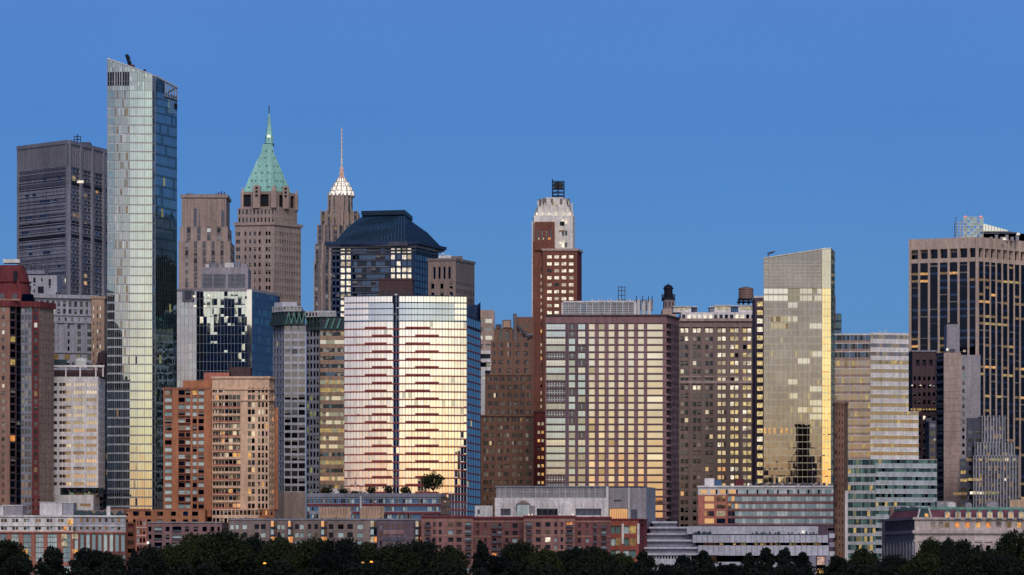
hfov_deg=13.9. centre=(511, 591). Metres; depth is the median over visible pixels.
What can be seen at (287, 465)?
window
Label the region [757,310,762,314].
window
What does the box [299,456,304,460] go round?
window
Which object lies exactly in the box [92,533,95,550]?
window
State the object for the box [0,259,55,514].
apartment tower
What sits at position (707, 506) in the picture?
window
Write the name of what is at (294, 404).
window
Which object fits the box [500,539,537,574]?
tree
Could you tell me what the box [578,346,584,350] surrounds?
window
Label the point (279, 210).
window
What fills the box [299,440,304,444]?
window
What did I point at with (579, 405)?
window
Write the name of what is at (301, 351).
window
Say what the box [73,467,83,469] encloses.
window
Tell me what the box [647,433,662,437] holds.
window
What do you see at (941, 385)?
window
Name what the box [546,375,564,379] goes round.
window
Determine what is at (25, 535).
window
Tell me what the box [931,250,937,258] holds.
window
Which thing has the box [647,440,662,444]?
window
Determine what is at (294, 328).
window
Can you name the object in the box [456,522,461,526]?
window
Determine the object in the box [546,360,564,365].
window
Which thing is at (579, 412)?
window
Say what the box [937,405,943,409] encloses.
window
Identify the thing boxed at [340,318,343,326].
window
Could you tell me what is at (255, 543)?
tree
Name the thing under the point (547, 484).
window
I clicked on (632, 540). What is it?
window
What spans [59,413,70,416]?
window
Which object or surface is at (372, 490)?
tree
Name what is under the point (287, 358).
window
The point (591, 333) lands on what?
window
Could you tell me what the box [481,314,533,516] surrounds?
old apartment block
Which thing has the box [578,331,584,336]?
window
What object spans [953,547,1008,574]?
tree
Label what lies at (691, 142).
sky
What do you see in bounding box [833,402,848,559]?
brown slim tower
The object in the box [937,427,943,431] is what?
window
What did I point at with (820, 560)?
display window
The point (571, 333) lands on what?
window
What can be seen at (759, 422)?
window
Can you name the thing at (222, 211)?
arched window
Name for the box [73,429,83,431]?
window
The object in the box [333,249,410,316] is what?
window
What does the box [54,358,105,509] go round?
white building
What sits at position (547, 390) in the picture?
window
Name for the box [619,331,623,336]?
window
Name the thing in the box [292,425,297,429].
window
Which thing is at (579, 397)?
window
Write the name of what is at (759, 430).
window
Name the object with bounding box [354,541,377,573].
tree
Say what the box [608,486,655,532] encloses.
gray warehouse
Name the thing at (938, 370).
window
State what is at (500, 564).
tree
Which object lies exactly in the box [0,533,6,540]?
window
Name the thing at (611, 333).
window
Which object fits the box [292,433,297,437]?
window
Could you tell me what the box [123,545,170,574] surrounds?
tree
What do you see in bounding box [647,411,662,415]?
window
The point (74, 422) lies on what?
window
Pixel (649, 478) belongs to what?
window
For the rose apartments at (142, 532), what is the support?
on the ground
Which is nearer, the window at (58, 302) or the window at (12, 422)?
the window at (12, 422)
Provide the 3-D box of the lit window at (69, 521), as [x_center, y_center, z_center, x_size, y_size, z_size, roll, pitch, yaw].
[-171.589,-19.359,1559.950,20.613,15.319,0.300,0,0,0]
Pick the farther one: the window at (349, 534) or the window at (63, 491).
the window at (63, 491)
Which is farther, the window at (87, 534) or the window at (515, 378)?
the window at (515, 378)
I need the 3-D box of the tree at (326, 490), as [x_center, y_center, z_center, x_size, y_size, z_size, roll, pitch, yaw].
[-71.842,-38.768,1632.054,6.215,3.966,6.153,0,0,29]
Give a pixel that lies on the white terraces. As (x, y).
(669, 542)
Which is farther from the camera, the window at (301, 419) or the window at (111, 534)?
the window at (301, 419)
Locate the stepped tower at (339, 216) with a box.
[314,128,359,310]
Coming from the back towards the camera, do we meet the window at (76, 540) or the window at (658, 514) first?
the window at (658, 514)
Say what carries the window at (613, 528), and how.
in the glazed brick block at (628, 537)
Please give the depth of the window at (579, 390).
1690.57 m
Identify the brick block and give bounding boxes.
[427,253,475,304]
[611,519,647,561]
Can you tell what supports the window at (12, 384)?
in the apartment tower at (26, 399)
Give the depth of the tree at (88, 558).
1492.82 m
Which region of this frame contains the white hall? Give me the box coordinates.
[475,486,608,516]
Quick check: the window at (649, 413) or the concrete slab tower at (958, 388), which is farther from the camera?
the concrete slab tower at (958, 388)
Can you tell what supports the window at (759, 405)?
in the brick strip tower at (757, 302)
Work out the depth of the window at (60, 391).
1700.50 m
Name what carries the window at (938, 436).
in the concrete slab tower at (958, 388)
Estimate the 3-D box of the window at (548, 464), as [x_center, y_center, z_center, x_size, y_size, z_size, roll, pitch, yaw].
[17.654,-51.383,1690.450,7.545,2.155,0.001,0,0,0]
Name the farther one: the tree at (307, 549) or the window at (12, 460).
the window at (12, 460)
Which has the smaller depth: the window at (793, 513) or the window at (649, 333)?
the window at (793, 513)
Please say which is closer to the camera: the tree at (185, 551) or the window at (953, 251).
the tree at (185, 551)
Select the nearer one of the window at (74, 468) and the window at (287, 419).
the window at (74, 468)
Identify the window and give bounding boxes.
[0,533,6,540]
[2,307,36,514]
[10,321,14,326]
[10,336,14,341]
[10,359,14,364]
[10,382,14,387]
[10,397,14,402]
[10,405,14,410]
[10,420,14,425]
[10,443,14,448]
[10,458,14,463]
[10,466,14,471]
[10,481,14,486]
[12,533,18,545]
[19,169,100,294]
[23,519,77,557]
[23,533,30,559]
[35,300,90,350]
[36,533,42,561]
[48,533,56,546]
[59,390,70,393]
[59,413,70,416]
[59,436,70,439]
[61,489,66,494]
[63,533,69,561]
[73,383,83,385]
[73,390,83,393]
[73,398,83,400]
[73,406,83,408]
[73,413,83,416]
[73,421,83,423]
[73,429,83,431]
[73,436,83,439]
[73,444,83,446]
[73,452,83,454]
[73,459,83,461]
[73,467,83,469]
[73,475,83,477]
[73,482,83,484]
[75,533,77,548]
[80,533,83,548]
[86,533,89,550]
[87,390,96,393]
[87,413,96,416]
[87,436,96,439]
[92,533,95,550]
[98,533,100,550]
[104,533,106,550]
[110,533,112,550]
[115,533,118,550]
[121,533,124,550]
[126,388,272,522]
[165,447,171,451]
[165,454,171,458]
[179,447,184,451]
[194,208,223,226]
[244,195,250,206]
[261,194,268,205]
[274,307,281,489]
[277,210,299,305]
[279,195,282,206]
[285,326,290,330]
[285,334,290,338]
[285,341,290,345]
[285,349,290,353]
[285,356,290,361]
[285,364,290,368]
[285,372,290,376]
[285,379,290,383]
[285,387,290,391]
[285,395,290,399]
[285,402,290,406]
[285,410,290,414]
[285,417,290,422]
[285,425,290,429]
[285,433,290,437]
[285,440,290,445]
[285,448,290,452]
[285,456,290,460]
[285,463,290,467]
[285,471,290,475]
[285,478,290,483]
[285,486,290,490]
[292,326,297,330]
[292,333,297,338]
[292,341,297,345]
[292,349,297,353]
[292,356,297,361]
[292,364,297,368]
[292,372,297,376]
[292,379,297,383]
[292,387,297,391]
[292,395,297,399]
[292,402,297,406]
[292,410,297,414]
[292,417,297,422]
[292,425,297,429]
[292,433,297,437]
[292,440,297,444]
[292,448,297,452]
[292,456,297,460]
[292,463,297,467]
[292,471,297,475]
[292,478,297,483]
[292,486,297,490]
[299,326,304,330]
[299,333,304,338]
[299,341,304,345]
[299,349,304,353]
[299,356,304,361]
[299,364,304,368]
[299,372,304,376]
[299,379,304,383]
[299,387,304,391]
[299,394,304,399]
[299,402,304,406]
[299,410,304,414]
[299,417,304,422]
[299,425,304,429]
[299,433,304,437]
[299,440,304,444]
[299,448,304,452]
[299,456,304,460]
[299,463,304,467]
[299,471,304,475]
[299,478,304,483]
[299,486,304,490]
[306,313,343,492]
[308,507,448,518]
[315,287,331,310]
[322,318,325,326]
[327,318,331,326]
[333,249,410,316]
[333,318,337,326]
[338,524,343,528]
[338,532,343,536]
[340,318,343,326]
[347,524,352,528]
[347,532,352,536]
[380,524,405,544]
[433,522,596,554]
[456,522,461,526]
[456,537,461,541]
[484,377,530,514]
[499,331,502,339]
[501,509,510,514]
[505,331,508,339]
[537,509,557,514]
[541,219,566,407]
[546,324,564,328]
[546,331,564,336]
[546,339,564,343]
[546,346,564,350]
[546,353,564,357]
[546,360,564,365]
[546,368,564,372]
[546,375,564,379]
[546,382,564,386]
[546,389,564,394]
[546,396,564,401]
[546,404,564,408]
[546,411,564,415]
[546,418,564,422]
[546,425,564,430]
[546,433,564,437]
[546,440,564,444]
[546,447,564,451]
[546,454,564,459]
[546,462,564,466]
[546,469,564,473]
[546,476,564,480]
[546,483,564,485]
[569,324,574,328]
[569,324,669,516]
[569,331,574,336]
[569,339,574,343]
[576,509,600,514]
[578,324,584,328]
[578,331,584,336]
[578,339,584,343]
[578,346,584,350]
[578,353,584,357]
[578,360,584,365]
[578,368,584,372]
[578,375,584,379]
[578,382,584,386]
[578,389,584,394]
[578,396,584,401]
[578,404,584,408]
[578,411,584,415]
[578,418,584,422]
[578,425,584,430]
[578,433,584,437]
[578,440,584,444]
[578,447,584,451]
[578,454,584,459]
[578,462,584,466]
[578,469,584,473]
[578,476,584,480]
[589,324,594,328]
[589,331,594,336]
[589,339,594,343]
[599,331,603,336]
[609,331,613,336]
[611,526,615,532]
[611,538,615,545]
[616,538,619,545]
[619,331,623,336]
[623,538,628,545]
[628,324,633,328]
[628,331,633,336]
[630,526,635,532]
[630,538,635,545]
[630,550,635,557]
[638,324,643,328]
[638,331,643,336]
[647,324,662,328]
[647,331,662,336]
[647,339,662,343]
[647,346,662,350]
[647,353,662,357]
[647,360,662,365]
[647,368,662,372]
[647,375,662,379]
[647,382,662,386]
[647,389,662,394]
[647,396,662,401]
[647,404,662,408]
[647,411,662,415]
[647,418,662,422]
[647,425,662,430]
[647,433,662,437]
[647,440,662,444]
[647,447,662,451]
[647,454,662,459]
[647,462,662,466]
[647,469,662,473]
[647,476,662,480]
[647,483,662,488]
[656,490,662,495]
[656,498,662,502]
[656,505,662,509]
[656,512,662,517]
[681,386,750,526]
[705,496,713,500]
[705,504,713,508]
[705,511,713,515]
[705,518,713,522]
[717,496,724,500]
[717,504,724,508]
[717,511,724,515]
[717,518,724,522]
[728,511,832,522]
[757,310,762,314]
[757,327,762,331]
[757,344,762,348]
[757,352,762,356]
[757,361,762,365]
[757,369,762,373]
[757,386,762,390]
[757,403,762,407]
[757,411,762,415]
[757,420,762,424]
[757,428,762,432]
[757,445,762,449]
[757,462,762,466]
[757,470,762,474]
[816,556,824,574]
[912,250,917,258]
[922,250,927,258]
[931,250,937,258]
[936,264,1023,491]
[937,354,943,358]
[937,361,943,365]
[937,368,943,373]
[937,376,943,380]
[937,383,943,387]
[937,398,943,402]
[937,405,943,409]
[937,420,943,424]
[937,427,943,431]
[937,435,943,439]
[937,442,943,446]
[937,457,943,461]
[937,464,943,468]
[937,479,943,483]
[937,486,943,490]
[941,249,947,257]
[951,249,956,257]
[953,458,1016,494]
[961,249,966,257]
[971,248,974,256]
[974,442,1017,502]
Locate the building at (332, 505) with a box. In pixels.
[307,489,449,519]
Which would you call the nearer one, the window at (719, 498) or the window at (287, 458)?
the window at (719, 498)
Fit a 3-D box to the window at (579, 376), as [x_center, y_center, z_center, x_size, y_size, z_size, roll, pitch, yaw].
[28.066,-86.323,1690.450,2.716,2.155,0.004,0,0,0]
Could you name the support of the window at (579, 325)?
in the hotel block at (611, 393)
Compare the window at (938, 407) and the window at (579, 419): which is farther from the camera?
the window at (938, 407)
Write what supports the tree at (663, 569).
on the ground
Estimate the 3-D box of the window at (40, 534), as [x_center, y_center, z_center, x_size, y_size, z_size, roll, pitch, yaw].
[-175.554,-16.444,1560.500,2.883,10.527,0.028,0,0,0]
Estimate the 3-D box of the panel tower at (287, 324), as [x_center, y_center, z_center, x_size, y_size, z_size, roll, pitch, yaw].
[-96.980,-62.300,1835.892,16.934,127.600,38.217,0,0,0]
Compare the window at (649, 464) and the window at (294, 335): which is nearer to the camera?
the window at (649, 464)
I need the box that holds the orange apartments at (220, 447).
[105,367,277,522]
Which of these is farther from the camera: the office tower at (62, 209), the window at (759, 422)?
the office tower at (62, 209)
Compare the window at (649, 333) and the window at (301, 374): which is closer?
the window at (649, 333)
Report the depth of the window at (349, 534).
1568.49 m
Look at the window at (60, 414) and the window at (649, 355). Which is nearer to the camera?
the window at (649, 355)
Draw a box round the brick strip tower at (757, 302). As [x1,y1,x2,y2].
[751,296,763,485]
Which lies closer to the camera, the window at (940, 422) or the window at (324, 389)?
the window at (324, 389)
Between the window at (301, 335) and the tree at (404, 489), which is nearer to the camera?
the tree at (404, 489)
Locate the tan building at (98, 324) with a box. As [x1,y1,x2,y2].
[90,296,106,369]
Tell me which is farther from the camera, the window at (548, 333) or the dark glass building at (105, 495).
the dark glass building at (105, 495)
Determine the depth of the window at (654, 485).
1690.57 m
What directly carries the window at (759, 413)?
in the brick strip tower at (757, 302)
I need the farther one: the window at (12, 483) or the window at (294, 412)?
the window at (294, 412)
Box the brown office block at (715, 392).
[671,305,751,526]
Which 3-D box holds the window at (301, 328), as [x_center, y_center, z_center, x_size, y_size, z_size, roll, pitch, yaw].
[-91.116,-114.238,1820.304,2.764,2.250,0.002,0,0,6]
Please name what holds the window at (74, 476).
in the white building at (79, 437)
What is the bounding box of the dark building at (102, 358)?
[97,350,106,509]
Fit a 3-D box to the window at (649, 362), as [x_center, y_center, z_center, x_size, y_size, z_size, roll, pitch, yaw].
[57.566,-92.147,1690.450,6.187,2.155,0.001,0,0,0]
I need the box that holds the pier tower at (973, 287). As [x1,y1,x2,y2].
[909,237,1023,497]
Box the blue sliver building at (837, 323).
[835,296,840,333]
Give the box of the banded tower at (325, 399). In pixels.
[305,311,343,518]
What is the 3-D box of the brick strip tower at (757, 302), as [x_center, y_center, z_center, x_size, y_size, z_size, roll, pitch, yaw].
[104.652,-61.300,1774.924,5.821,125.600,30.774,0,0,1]
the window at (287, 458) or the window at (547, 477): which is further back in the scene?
the window at (287, 458)
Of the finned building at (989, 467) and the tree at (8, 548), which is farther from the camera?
the finned building at (989, 467)
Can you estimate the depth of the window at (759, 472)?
1760.49 m
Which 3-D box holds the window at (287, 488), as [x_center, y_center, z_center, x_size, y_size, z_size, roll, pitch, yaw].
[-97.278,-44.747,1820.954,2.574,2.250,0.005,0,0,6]
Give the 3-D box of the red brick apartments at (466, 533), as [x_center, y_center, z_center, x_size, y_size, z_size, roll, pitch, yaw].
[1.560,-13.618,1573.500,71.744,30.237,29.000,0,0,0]
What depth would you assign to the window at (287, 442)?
1820.82 m
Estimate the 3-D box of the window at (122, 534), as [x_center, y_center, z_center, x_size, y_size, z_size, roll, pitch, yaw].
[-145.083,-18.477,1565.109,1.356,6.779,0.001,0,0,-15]
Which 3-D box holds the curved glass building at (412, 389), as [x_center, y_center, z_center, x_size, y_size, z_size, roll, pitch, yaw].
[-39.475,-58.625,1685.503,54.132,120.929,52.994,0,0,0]
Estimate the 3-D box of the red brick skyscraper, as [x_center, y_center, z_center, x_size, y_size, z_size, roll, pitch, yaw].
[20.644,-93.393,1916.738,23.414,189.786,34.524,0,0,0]
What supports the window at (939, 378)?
in the concrete slab tower at (958, 388)
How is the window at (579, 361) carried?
in the hotel block at (611, 393)
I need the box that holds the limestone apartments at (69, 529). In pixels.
[0,502,125,574]
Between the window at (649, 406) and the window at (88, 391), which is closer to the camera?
the window at (649, 406)
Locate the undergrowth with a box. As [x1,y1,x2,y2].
[12,559,1021,574]
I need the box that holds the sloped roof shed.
[978,224,1023,241]
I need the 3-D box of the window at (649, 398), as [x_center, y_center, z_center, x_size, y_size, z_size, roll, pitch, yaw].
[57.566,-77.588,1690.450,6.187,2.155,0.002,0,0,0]
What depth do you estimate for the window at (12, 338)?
1661.92 m
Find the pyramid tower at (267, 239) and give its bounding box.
[233,106,302,305]
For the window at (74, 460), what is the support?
in the white building at (79, 437)
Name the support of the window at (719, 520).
in the brick banded block at (739, 503)
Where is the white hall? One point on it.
(578, 501)
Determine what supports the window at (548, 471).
in the hotel block at (611, 393)
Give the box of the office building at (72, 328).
[26,265,98,369]
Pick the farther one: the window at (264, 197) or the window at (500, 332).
the window at (264, 197)
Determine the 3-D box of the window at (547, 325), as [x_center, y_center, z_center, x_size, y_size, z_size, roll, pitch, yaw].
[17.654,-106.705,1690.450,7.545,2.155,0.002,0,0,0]
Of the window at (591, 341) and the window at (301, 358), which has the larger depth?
the window at (301, 358)
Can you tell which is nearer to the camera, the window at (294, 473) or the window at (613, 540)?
the window at (613, 540)
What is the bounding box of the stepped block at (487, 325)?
[481,310,494,414]
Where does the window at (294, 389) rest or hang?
in the panel tower at (287, 324)
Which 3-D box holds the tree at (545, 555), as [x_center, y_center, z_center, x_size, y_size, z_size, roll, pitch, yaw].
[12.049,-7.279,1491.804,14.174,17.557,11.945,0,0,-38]
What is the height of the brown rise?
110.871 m
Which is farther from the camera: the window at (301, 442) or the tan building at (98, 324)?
the tan building at (98, 324)
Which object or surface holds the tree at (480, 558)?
on the ground
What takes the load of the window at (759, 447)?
in the brick strip tower at (757, 302)
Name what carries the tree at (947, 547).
on the ground
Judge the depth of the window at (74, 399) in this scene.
1700.50 m
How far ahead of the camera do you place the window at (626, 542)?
1570.79 m
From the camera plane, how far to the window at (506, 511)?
1605.69 m
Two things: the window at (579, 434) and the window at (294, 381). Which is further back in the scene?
the window at (294, 381)
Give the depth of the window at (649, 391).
1690.57 m
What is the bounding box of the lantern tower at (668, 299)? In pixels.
[661,284,675,316]
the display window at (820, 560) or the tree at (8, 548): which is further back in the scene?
the display window at (820, 560)
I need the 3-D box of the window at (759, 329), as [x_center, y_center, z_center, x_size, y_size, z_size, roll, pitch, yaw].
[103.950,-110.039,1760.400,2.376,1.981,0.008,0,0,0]
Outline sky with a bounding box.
[0,0,1023,333]
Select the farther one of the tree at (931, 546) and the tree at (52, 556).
the tree at (931, 546)
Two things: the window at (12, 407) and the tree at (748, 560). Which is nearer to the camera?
the tree at (748, 560)
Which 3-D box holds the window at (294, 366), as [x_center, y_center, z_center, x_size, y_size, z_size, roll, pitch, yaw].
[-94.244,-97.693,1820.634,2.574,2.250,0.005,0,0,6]
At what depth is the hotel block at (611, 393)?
1690.44 m
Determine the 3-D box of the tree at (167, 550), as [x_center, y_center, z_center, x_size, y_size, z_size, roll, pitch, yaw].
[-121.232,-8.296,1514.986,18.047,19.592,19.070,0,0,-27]
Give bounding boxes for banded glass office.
[835,329,936,561]
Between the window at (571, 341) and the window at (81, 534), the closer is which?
the window at (81, 534)
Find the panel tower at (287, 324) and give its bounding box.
[270,302,306,518]
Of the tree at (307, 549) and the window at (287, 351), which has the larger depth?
the window at (287, 351)
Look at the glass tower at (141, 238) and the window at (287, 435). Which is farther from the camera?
the window at (287, 435)
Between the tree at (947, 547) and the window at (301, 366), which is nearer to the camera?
the tree at (947, 547)
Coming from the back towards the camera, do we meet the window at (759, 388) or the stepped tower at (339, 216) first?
the stepped tower at (339, 216)
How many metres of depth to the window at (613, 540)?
1570.79 m
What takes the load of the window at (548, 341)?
in the hotel block at (611, 393)
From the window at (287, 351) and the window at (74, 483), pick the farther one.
the window at (287, 351)
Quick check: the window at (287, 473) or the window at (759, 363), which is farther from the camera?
the window at (287, 473)
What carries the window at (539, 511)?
in the white hall
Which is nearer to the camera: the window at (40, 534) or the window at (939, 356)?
the window at (40, 534)
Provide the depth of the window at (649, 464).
1690.57 m
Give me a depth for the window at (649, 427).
1690.57 m
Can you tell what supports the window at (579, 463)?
in the hotel block at (611, 393)
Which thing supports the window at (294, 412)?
in the panel tower at (287, 324)
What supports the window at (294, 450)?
in the panel tower at (287, 324)
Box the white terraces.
[644,521,834,574]
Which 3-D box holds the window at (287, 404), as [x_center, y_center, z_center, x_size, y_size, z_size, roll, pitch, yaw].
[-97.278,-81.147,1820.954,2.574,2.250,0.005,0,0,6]
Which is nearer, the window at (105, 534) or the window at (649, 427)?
the window at (105, 534)
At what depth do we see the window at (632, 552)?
1570.79 m
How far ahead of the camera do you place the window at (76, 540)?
1560.85 m
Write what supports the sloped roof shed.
on the pier tower at (973, 287)
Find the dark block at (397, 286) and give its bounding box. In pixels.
[378,278,413,294]
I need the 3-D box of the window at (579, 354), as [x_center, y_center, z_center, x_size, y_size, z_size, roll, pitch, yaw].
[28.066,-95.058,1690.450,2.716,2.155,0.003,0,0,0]
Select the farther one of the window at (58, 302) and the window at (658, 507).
the window at (58, 302)
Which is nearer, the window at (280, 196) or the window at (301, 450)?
the window at (301, 450)
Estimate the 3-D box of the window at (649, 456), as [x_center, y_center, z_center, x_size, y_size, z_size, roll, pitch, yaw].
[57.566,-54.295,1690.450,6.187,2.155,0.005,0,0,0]
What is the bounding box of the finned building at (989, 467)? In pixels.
[953,415,1018,506]
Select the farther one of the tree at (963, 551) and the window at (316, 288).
the window at (316, 288)
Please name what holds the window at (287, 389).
in the panel tower at (287, 324)
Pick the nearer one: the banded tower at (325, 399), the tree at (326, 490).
the tree at (326, 490)
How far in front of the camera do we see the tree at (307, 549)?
1499.39 m
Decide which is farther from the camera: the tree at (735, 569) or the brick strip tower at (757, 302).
the brick strip tower at (757, 302)
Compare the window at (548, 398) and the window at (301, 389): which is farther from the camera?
the window at (301, 389)
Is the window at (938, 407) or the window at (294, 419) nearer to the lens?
the window at (294, 419)
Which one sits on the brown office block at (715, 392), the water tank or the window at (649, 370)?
the water tank
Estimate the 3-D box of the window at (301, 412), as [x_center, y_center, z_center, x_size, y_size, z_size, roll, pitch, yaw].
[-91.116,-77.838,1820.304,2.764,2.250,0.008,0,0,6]
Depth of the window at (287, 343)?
1820.82 m
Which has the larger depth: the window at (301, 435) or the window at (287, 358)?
the window at (287, 358)
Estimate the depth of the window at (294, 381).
1820.82 m
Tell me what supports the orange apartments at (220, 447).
on the ground
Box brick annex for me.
[534,411,544,485]
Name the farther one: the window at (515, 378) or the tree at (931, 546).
the window at (515, 378)
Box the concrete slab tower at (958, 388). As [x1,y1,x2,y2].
[936,322,980,506]
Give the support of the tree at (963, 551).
on the ground
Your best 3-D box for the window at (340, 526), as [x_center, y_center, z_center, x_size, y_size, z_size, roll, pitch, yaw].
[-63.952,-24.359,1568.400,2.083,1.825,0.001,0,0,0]
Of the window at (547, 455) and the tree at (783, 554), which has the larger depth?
the window at (547, 455)
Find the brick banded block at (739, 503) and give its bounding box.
[697,478,832,550]
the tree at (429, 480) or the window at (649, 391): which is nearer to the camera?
the tree at (429, 480)
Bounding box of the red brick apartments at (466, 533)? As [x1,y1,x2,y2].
[421,515,611,574]
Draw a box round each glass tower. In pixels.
[107,54,177,509]
[177,260,279,386]
[764,248,834,485]
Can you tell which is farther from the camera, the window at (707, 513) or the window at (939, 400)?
the window at (939, 400)
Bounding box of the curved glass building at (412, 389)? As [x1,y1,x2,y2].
[344,294,480,516]
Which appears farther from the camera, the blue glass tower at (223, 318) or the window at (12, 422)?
the blue glass tower at (223, 318)
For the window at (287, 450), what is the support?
in the panel tower at (287, 324)
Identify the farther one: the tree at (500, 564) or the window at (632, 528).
the window at (632, 528)
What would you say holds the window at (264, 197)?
in the pyramid tower at (267, 239)
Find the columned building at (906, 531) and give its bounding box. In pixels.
[882,492,1023,561]
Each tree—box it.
[0,538,31,567]
[0,555,33,574]
[36,545,71,574]
[68,547,104,574]
[93,550,127,574]
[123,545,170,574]
[128,548,136,574]
[156,542,180,574]
[169,532,203,574]
[192,528,254,574]
[236,535,271,574]
[254,536,304,574]
[292,536,334,574]
[310,537,365,574]
[319,487,334,492]
[337,488,349,492]
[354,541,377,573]
[365,486,377,492]
[369,541,422,574]
[383,485,394,492]
[400,486,412,492]
[407,538,438,574]
[421,471,444,492]
[427,544,469,574]
[471,539,489,574]
[480,555,515,574]
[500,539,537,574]
[525,547,565,574]
[556,549,577,573]
[570,545,616,574]
[570,546,583,562]
[611,551,634,574]
[625,550,656,574]
[654,563,674,574]
[672,554,695,574]
[692,549,715,574]
[713,563,745,574]
[739,552,760,574]
[756,547,778,574]
[776,546,795,574]
[795,551,813,574]
[823,555,851,574]
[847,547,879,574]
[870,554,908,574]
[897,552,949,574]
[917,536,941,563]
[939,538,982,574]
[940,537,956,570]
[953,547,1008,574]
[993,528,1021,563]
[1018,530,1023,563]
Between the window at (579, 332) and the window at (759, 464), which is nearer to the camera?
the window at (579, 332)
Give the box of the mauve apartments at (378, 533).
[228,517,420,566]
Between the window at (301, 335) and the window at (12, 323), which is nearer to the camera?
the window at (12, 323)
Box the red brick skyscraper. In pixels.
[532,179,582,410]
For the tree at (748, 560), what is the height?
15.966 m
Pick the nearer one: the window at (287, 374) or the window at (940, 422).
the window at (287, 374)
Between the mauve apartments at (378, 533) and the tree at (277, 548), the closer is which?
the tree at (277, 548)
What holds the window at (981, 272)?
in the pier tower at (973, 287)
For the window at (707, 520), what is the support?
in the brick banded block at (739, 503)
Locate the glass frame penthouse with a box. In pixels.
[954,216,982,237]
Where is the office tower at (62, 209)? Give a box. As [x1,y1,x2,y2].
[16,134,106,296]
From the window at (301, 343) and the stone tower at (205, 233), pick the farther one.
the stone tower at (205, 233)
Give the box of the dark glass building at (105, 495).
[103,374,106,509]
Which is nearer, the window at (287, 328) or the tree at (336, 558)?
the tree at (336, 558)
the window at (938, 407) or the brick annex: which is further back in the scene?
the window at (938, 407)
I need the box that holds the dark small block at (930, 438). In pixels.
[924,418,935,458]
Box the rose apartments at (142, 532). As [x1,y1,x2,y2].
[126,519,228,569]
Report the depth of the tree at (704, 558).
1497.75 m
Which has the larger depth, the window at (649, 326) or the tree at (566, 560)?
the window at (649, 326)
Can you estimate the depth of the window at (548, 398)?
1690.57 m
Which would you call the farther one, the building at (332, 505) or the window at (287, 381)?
the window at (287, 381)
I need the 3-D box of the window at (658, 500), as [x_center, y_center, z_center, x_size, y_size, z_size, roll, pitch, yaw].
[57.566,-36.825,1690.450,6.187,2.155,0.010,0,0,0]
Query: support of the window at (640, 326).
in the hotel block at (611, 393)
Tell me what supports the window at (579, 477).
in the hotel block at (611, 393)
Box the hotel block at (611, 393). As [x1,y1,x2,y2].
[545,286,679,526]
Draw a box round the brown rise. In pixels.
[909,350,936,458]
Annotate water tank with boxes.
[737,287,753,304]
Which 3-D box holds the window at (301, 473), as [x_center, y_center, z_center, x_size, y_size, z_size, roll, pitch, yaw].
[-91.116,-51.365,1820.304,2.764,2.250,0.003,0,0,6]
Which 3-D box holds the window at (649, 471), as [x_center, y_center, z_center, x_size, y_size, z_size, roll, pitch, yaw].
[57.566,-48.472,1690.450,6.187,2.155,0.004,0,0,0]
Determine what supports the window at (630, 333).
in the hotel block at (611, 393)
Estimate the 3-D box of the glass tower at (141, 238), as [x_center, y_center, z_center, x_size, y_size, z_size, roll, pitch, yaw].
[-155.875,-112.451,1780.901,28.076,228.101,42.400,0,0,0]
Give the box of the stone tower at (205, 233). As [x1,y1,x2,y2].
[178,191,234,288]
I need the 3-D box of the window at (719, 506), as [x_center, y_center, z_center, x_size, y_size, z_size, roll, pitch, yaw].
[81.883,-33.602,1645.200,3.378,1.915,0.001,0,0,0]
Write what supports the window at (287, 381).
in the panel tower at (287, 324)
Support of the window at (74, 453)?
in the white building at (79, 437)
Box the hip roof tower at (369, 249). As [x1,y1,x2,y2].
[324,210,446,316]
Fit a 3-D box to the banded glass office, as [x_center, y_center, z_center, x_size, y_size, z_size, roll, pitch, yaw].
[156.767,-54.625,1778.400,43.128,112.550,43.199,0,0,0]
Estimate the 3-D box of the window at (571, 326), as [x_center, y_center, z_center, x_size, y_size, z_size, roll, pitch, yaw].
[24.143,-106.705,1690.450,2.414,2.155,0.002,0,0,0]
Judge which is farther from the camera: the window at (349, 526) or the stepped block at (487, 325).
the stepped block at (487, 325)
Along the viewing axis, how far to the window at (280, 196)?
2261.34 m
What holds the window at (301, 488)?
in the panel tower at (287, 324)
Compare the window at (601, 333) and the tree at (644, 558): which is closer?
the tree at (644, 558)
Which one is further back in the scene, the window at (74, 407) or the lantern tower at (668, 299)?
the lantern tower at (668, 299)
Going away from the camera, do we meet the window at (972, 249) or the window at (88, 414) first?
the window at (88, 414)

